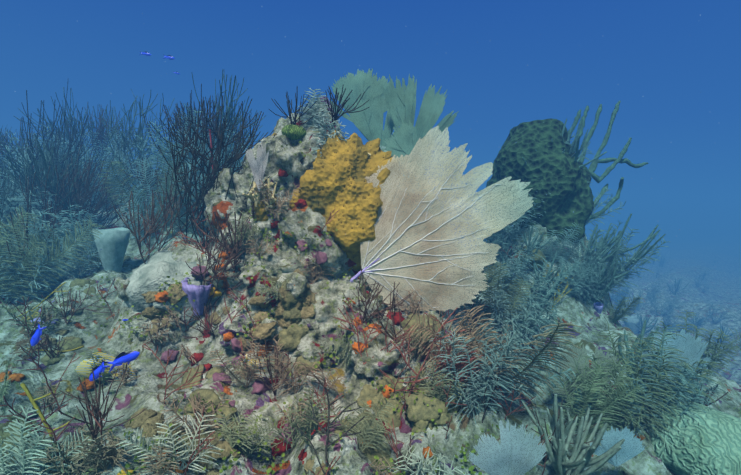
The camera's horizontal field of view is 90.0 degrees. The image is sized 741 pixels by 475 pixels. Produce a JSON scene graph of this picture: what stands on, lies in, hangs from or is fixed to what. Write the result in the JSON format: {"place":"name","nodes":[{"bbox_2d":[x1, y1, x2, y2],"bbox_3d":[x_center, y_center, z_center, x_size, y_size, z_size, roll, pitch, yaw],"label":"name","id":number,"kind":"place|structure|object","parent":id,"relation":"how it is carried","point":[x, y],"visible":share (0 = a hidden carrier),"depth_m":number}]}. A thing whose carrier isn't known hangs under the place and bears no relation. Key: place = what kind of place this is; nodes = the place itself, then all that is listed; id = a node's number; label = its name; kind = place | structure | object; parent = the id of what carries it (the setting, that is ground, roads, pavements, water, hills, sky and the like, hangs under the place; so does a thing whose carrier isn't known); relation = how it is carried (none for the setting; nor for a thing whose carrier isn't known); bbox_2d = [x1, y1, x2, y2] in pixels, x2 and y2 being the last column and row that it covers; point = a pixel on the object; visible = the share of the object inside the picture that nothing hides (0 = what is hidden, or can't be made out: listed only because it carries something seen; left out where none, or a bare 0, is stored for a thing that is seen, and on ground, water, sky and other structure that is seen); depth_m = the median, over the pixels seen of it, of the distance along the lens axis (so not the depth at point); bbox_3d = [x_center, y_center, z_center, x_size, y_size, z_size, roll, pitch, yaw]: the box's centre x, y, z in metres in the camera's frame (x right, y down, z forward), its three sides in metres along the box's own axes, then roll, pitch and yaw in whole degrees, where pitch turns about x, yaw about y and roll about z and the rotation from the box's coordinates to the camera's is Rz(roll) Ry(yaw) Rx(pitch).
{"place":"outdoors","nodes":[
{"label":"outdoors","id":0,"kind":"place"},
{"bbox_2d":[30,321,45,345],"bbox_3d":[-1.069,0.312,1.188,0.038,0.088,0.022,30,8,-3],"label":"fish","id":1,"kind":"object","parent":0,"point":[36,334],"visible":1,"depth_m":1.19},
{"bbox_2d":[89,359,109,380],"bbox_3d":[-0.841,0.414,1.146,0.039,0.089,0.022,44,7,-4],"label":"fish","id":2,"kind":"object","parent":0,"point":[97,370],"visible":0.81,"depth_m":1.14},
{"bbox_2d":[75,352,137,378],"bbox_3d":[-0.960,0.469,1.341,0.245,0.118,0.061,-7,7,7],"label":"coral","id":3,"kind":"object","parent":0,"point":[83,368],"visible":0.46,"depth_m":1.33},
{"bbox_2d":[104,351,139,371],"bbox_3d":[-0.735,0.362,1.099,0.099,0.044,0.025,-23,13,-10],"label":"fish","id":4,"kind":"object","parent":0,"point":[123,357],"visible":1,"depth_m":1.10},
{"bbox_2d":[140,51,150,55],"bbox_3d":[-2.667,-2.174,4.386,0.135,0.059,0.034,5,7,-10],"label":"fish","id":5,"kind":"object","parent":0,"point":[146,53],"visible":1,"depth_m":4.38},
{"bbox_2d":[163,55,174,59],"bbox_3d":[-2.393,-2.135,4.396,0.135,0.059,0.034,5,7,-10],"label":"fish","id":6,"kind":"object","parent":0,"point":[169,57],"visible":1,"depth_m":4.39},
{"bbox_2d":[0,96,740,474],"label":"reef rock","id":7,"kind":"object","parent":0,"point":[696,242],"depth_m":1.51},
{"bbox_2d":[30,300,57,323],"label":"small purple sponges","id":8,"kind":"object","parent":7,"relation":"on","point":[53,321],"visible":0.23,"depth_m":1.51},
{"bbox_2d":[76,378,94,391],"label":"sponge","id":9,"kind":"object","parent":7,"relation":"on","point":[89,384],"visible":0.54,"depth_m":1.32},
{"bbox_2d":[93,227,129,271],"bbox_3d":[-1.441,0.085,2.081,0.172,0.274,0.171,0,8,-2],"label":"vase sponge","id":10,"kind":"object","parent":7,"relation":"on","point":[112,243],"visible":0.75,"depth_m":2.03},
{"bbox_2d":[0,131,242,304],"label":"olive sea plumes","id":11,"kind":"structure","parent":7,"relation":"on","point":[26,261],"depth_m":1.86},
{"bbox_2d":[0,84,250,271],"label":"brown sea rods","id":12,"kind":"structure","parent":7,"relation":"on","point":[85,198],"depth_m":2.41},
{"bbox_2d":[117,468,133,474],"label":"coral","id":13,"kind":"object","parent":7,"relation":"on","point":[124,473],"visible":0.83,"depth_m":0.90},
{"bbox_2d":[0,70,265,260],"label":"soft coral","id":14,"kind":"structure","parent":7,"relation":"on","point":[44,164],"depth_m":2.56},
{"bbox_2d":[123,250,207,330],"bbox_3d":[-0.869,0.259,1.685,0.411,0.412,0.474,0,8,-2],"label":"boulder","id":15,"kind":"object","parent":7,"relation":"on","point":[155,271],"visible":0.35,"depth_m":1.50},
{"bbox_2d":[154,291,168,302],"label":"sponge","id":16,"kind":"object","parent":15,"relation":"on","point":[162,295],"visible":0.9,"depth_m":1.46},
{"bbox_2d":[181,277,213,315],"bbox_3d":[-0.701,0.245,1.533,0.138,0.156,0.134,0,8,-2],"label":"vase sponge","id":17,"kind":"object","parent":15,"relation":"on","point":[199,295],"visible":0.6,"depth_m":1.49},
{"bbox_2d":[190,266,208,280],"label":"sponge","id":18,"kind":"object","parent":15,"relation":"on","point":[197,268],"visible":0.65,"depth_m":1.52},
{"bbox_2d":[161,349,178,362],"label":"sponge","id":19,"kind":"object","parent":7,"relation":"on","point":[164,356],"visible":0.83,"depth_m":1.43},
{"bbox_2d":[22,268,325,474],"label":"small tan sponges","id":20,"kind":"object","parent":7,"relation":"on","point":[146,420],"visible":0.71,"depth_m":1.35},
{"bbox_2d":[0,88,349,303],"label":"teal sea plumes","id":21,"kind":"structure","parent":7,"relation":"on","point":[313,110],"depth_m":2.22},
{"bbox_2d":[0,84,368,250],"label":"dark sea rods","id":22,"kind":"object","parent":7,"relation":"on","point":[195,153],"visible":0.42,"depth_m":1.59},
{"bbox_2d":[0,168,374,474],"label":"boulders","id":23,"kind":"object","parent":7,"relation":"on","point":[353,459],"visible":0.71,"depth_m":1.37},
{"bbox_2d":[0,252,391,474],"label":"small orange sponges","id":24,"kind":"object","parent":7,"relation":"on","point":[17,377],"visible":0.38,"depth_m":1.27},
{"bbox_2d":[190,352,203,365],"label":"sponge","id":25,"kind":"object","parent":7,"relation":"on","point":[198,357],"visible":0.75,"depth_m":1.41},
{"bbox_2d":[204,363,212,370],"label":"sponge","id":26,"kind":"object","parent":7,"relation":"on","point":[208,366],"visible":0.5,"depth_m":1.32},
{"bbox_2d":[209,130,214,176],"bbox_3d":[-0.951,-0.382,2.243,0.016,0.537,0.096,-4,9,-27],"label":"rod","id":27,"kind":"object","parent":7,"relation":"on","point":[211,145],"visible":0.17,"depth_m":2.24},
{"bbox_2d":[210,287,221,297],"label":"sponge","id":28,"kind":"object","parent":7,"relation":"on","point":[217,293],"visible":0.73,"depth_m":1.52},
{"bbox_2d":[196,239,245,300],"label":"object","id":29,"kind":"object","parent":7,"relation":"on","point":[232,282],"visible":0.19,"depth_m":1.52},
{"bbox_2d":[204,169,254,244],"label":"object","id":30,"kind":"object","parent":7,"relation":"on","point":[221,206],"visible":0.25,"depth_m":1.55},
{"bbox_2d":[0,256,461,474],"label":"coral","id":31,"kind":"object","parent":7,"relation":"on","point":[422,412],"visible":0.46,"depth_m":1.20},
{"bbox_2d":[0,405,464,474],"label":"cream sea plumes","id":32,"kind":"object","parent":7,"relation":"on","point":[22,464],"visible":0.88,"depth_m":0.90},
{"bbox_2d":[218,290,281,355],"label":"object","id":33,"kind":"object","parent":7,"relation":"on","point":[226,325],"visible":0.33,"depth_m":1.36},
{"bbox_2d":[223,332,234,341],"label":"sponge","id":34,"kind":"object","parent":33,"relation":"on","point":[228,336],"visible":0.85,"depth_m":1.34},
{"bbox_2d":[219,182,291,255],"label":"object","id":35,"kind":"object","parent":7,"relation":"on","point":[262,225],"visible":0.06,"depth_m":1.50},
{"bbox_2d":[271,221,279,228],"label":"sponge","id":36,"kind":"object","parent":35,"relation":"on","point":[274,225],"visible":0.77,"depth_m":1.47},
{"bbox_2d":[241,113,316,199],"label":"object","id":37,"kind":"object","parent":35,"relation":"on","point":[289,161],"visible":0.25,"depth_m":1.56},
{"bbox_2d":[245,142,268,190],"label":"sea fan","id":38,"kind":"object","parent":37,"relation":"on","point":[258,166],"visible":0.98,"depth_m":1.42},
{"bbox_2d":[278,169,287,176],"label":"sponge","id":39,"kind":"object","parent":37,"relation":"on","point":[282,173],"visible":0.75,"depth_m":1.53},
{"bbox_2d":[251,376,270,394],"bbox_3d":[-0.375,0.507,1.259,0.070,0.069,0.081,6,10,36],"label":"sponge","id":40,"kind":"object","parent":7,"relation":"on","point":[260,387],"visible":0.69,"depth_m":1.24},
{"bbox_2d":[10,180,515,474],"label":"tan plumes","id":41,"kind":"object","parent":7,"relation":"on","point":[113,458],"visible":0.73,"depth_m":1.16},
{"bbox_2d":[241,355,265,370],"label":"coral","id":42,"kind":"object","parent":41,"relation":"on","point":[250,363],"visible":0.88,"depth_m":1.21},
{"bbox_2d":[254,190,276,221],"bbox_3d":[-0.426,-0.119,1.521,0.102,0.158,0.111,-5,9,-32],"label":"coral","id":43,"kind":"object","parent":7,"relation":"on","point":[261,215],"visible":0.38,"depth_m":1.48},
{"bbox_2d":[257,341,274,356],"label":"coral","id":44,"kind":"object","parent":7,"relation":"on","point":[267,345],"visible":0.52,"depth_m":1.32},
{"bbox_2d":[0,210,537,474],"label":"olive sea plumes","id":45,"kind":"object","parent":7,"relation":"on","point":[232,436],"visible":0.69,"depth_m":1.09},
{"bbox_2d":[0,206,551,474],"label":"small red gorgonians","id":46,"kind":"object","parent":7,"relation":"on","point":[166,388],"visible":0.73,"depth_m":1.11},
{"bbox_2d":[240,242,325,314],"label":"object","id":47,"kind":"object","parent":7,"relation":"on","point":[266,261],"visible":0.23,"depth_m":1.42},
{"bbox_2d":[274,204,355,275],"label":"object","id":48,"kind":"object","parent":47,"relation":"on","point":[307,219],"visible":0.38,"depth_m":1.46},
{"bbox_2d":[294,199,306,207],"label":"sponge","id":49,"kind":"object","parent":48,"relation":"on","point":[300,203],"visible":1,"depth_m":1.46},
{"bbox_2d":[243,130,400,271],"bbox_3d":[-0.181,-0.141,1.569,0.626,0.620,0.304,0,8,-2],"label":"yellow sponge","id":50,"kind":"object","parent":47,"relation":"on","point":[336,176],"visible":0.69,"depth_m":1.46},
{"bbox_2d":[278,422,296,442],"bbox_3d":[-0.250,0.606,1.150,0.058,0.056,0.072,7,10,39],"label":"sponge","id":51,"kind":"object","parent":7,"relation":"on","point":[288,432],"visible":0.29,"depth_m":1.13},
{"bbox_2d":[272,321,308,351],"bbox_3d":[-0.287,0.372,1.395,0.162,0.138,0.157,0,8,-2],"label":"star coral","id":52,"kind":"object","parent":7,"relation":"on","point":[290,337],"visible":0.56,"depth_m":1.34},
{"bbox_2d":[12,273,572,457],"bbox_3d":[-0.088,0.358,1.507,2.851,0.339,0.769,-2,8,-14],"label":"gorgonian coral","id":53,"kind":"object","parent":7,"relation":"on","point":[30,397],"visible":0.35,"depth_m":0.96},
{"bbox_2d":[281,124,305,139],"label":"star coral","id":54,"kind":"object","parent":7,"relation":"on","point":[293,132],"visible":0.77,"depth_m":1.59},
{"bbox_2d":[95,141,501,474],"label":"algae","id":55,"kind":"object","parent":7,"relation":"on","point":[268,470],"visible":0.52,"depth_m":1.18},
{"bbox_2d":[271,420,329,463],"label":"small red sponges","id":56,"kind":"object","parent":7,"relation":"on","point":[282,449],"visible":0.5,"depth_m":1.11},
{"bbox_2d":[295,355,321,373],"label":"star coral","id":57,"kind":"object","parent":7,"relation":"on","point":[302,360],"visible":0.25,"depth_m":1.30},
{"bbox_2d":[195,227,426,432],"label":"small pink sponges","id":58,"kind":"object","parent":7,"relation":"on","point":[321,258],"visible":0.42,"depth_m":1.33},
{"bbox_2d":[28,191,602,473],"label":"small brown sea rods","id":59,"kind":"object","parent":7,"relation":"on","point":[97,429],"visible":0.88,"depth_m":1.25},
{"bbox_2d":[292,274,386,368],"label":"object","id":60,"kind":"object","parent":7,"relation":"on","point":[316,341],"visible":0.42,"depth_m":1.36},
{"bbox_2d":[224,297,484,417],"bbox_3d":[-0.080,0.400,1.278,0.926,0.384,0.097,1,8,7],"label":"gorgonian coral","id":61,"kind":"object","parent":7,"relation":"on","point":[434,340],"visible":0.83,"depth_m":1.22},
{"bbox_2d":[329,68,393,121],"bbox_3d":[-0.079,-1.010,2.668,0.566,0.412,0.058,2,8,12],"label":"sea fan","id":62,"kind":"object","parent":7,"relation":"on","point":[362,82],"visible":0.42,"depth_m":2.66},
{"bbox_2d":[349,94,395,146],"bbox_3d":[0.064,-0.788,2.578,0.430,0.415,0.072,-2,8,-14],"label":"sea fan","id":63,"kind":"object","parent":7,"relation":"on","point":[368,123],"visible":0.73,"depth_m":2.58},
{"bbox_2d":[339,311,411,385],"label":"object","id":64,"kind":"object","parent":7,"relation":"on","point":[384,361],"visible":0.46,"depth_m":1.29},
{"bbox_2d":[386,312,404,324],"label":"sponge","id":65,"kind":"object","parent":64,"relation":"on","point":[397,317],"visible":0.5,"depth_m":1.44},
{"bbox_2d":[382,385,393,397],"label":"sponge","id":66,"kind":"object","parent":7,"relation":"on","point":[387,391],"visible":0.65,"depth_m":1.26},
{"bbox_2d":[293,370,499,474],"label":"soft coral","id":67,"kind":"object","parent":7,"relation":"on","point":[343,435],"visible":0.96,"depth_m":0.96},
{"bbox_2d":[384,120,433,174],"bbox_3d":[0.260,-0.593,2.465,0.353,0.376,0.054,-1,8,-8],"label":"sea fan","id":68,"kind":"object","parent":7,"relation":"on","point":[403,140],"visible":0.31,"depth_m":2.46},
{"bbox_2d":[382,74,458,147],"bbox_3d":[0.364,-0.830,2.578,0.588,0.607,0.094,-3,9,-22],"label":"sea fan","id":69,"kind":"object","parent":7,"relation":"on","point":[400,102],"visible":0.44,"depth_m":2.55},
{"bbox_2d":[113,173,728,405],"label":"brown sea rods","id":70,"kind":"object","parent":7,"relation":"on","point":[234,252],"visible":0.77,"depth_m":1.52},
{"bbox_2d":[401,313,445,348],"bbox_3d":[0.205,0.367,1.424,0.180,0.143,0.176,0,8,-2],"label":"star coral","id":71,"kind":"object","parent":7,"relation":"on","point":[413,320],"visible":0.35,"depth_m":1.39},
{"bbox_2d":[422,446,432,457],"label":"sponge","id":72,"kind":"object","parent":7,"relation":"on","point":[427,449],"visible":0.65,"depth_m":1.05},
{"bbox_2d":[350,126,532,311],"bbox_3d":[0.268,-0.081,1.519,0.849,0.754,0.146,0,8,-2],"label":"sea fan","id":73,"kind":"object","parent":7,"relation":"on","point":[439,243],"visible":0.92,"depth_m":1.50},
{"bbox_2d":[388,305,581,406],"bbox_3d":[0.353,0.408,1.257,0.611,0.390,0.251,3,9,23],"label":"soft coral","id":74,"kind":"object","parent":7,"relation":"on","point":[548,346],"visible":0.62,"depth_m":1.23},
{"bbox_2d":[468,420,546,474],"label":"sea fan","id":75,"kind":"object","parent":7,"relation":"on","point":[516,452],"visible":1,"depth_m":0.91},
{"bbox_2d":[514,246,545,270],"bbox_3d":[1.006,0.133,2.345,0.196,0.173,0.227,4,9,24],"label":"star coral","id":76,"kind":"object","parent":7,"relation":"on","point":[539,258],"visible":0.42,"depth_m":2.26},
{"bbox_2d":[483,118,593,244],"bbox_3d":[1.157,-0.324,2.570,0.667,0.938,0.679,0,8,-2],"label":"barrel sponge","id":77,"kind":"object","parent":7,"relation":"on","point":[547,169],"visible":0.65,"depth_m":2.33},
{"bbox_2d":[522,394,632,474],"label":"soft coral","id":78,"kind":"object","parent":7,"relation":"on","point":[563,464],"visible":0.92,"depth_m":1.06},
{"bbox_2d":[427,122,728,435],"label":"teal sea plumes","id":79,"kind":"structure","parent":7,"relation":"on","point":[518,335],"depth_m":1.72},
{"bbox_2d":[546,344,621,398],"bbox_3d":[0.833,0.525,1.449,0.307,0.213,0.038,0,8,-2],"label":"sea fan","id":80,"kind":"object","parent":7,"relation":"on","point":[578,351],"visible":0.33,"depth_m":1.45},
{"bbox_2d":[450,262,740,447],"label":"olive sea plumes","id":81,"kind":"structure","parent":7,"relation":"on","point":[612,409],"depth_m":1.34},
{"bbox_2d":[461,117,731,418],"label":"sea rods","id":82,"kind":"structure","parent":7,"relation":"on","point":[644,326],"depth_m":2.23},
{"bbox_2d":[593,302,602,313],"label":"tube sponge","id":83,"kind":"object","parent":7,"relation":"on","point":[598,307],"visible":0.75,"depth_m":2.26},
{"bbox_2d":[567,101,647,223],"bbox_3d":[1.638,-0.455,2.587,0.730,0.995,0.223,0,8,-2],"label":"green rope sponge","id":84,"kind":"object","parent":7,"relation":"on","point":[592,169],"visible":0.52,"depth_m":2.57},
{"bbox_2d":[590,426,644,466],"bbox_3d":[0.709,0.599,1.061,0.162,0.120,0.016,0,8,-2],"label":"sea fan","id":85,"kind":"object","parent":7,"relation":"on","point":[631,447],"visible":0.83,"depth_m":1.06},
{"bbox_2d":[624,315,642,333],"bbox_3d":[4.202,1.420,5.954,0.253,0.314,0.262,0,8,-2],"label":"grey vase sponge","id":86,"kind":"object","parent":7,"relation":"on","point":[632,320],"visible":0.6,"depth_m":5.87},
{"bbox_2d":[638,329,710,382],"bbox_3d":[1.268,0.496,1.542,0.320,0.235,0.026,0,8,-2],"label":"sea fan","id":87,"kind":"object","parent":7,"relation":"on","point":[690,347],"visible":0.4,"depth_m":1.54},
{"bbox_2d":[646,401,740,474],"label":"brain coral","id":88,"kind":"object","parent":7,"relation":"on","point":[708,442],"visible":0.73,"depth_m":1.19},
{"bbox_2d":[0,0,740,211],"label":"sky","id":89,"kind":"structure","parent":0,"point":[673,67]}
]}

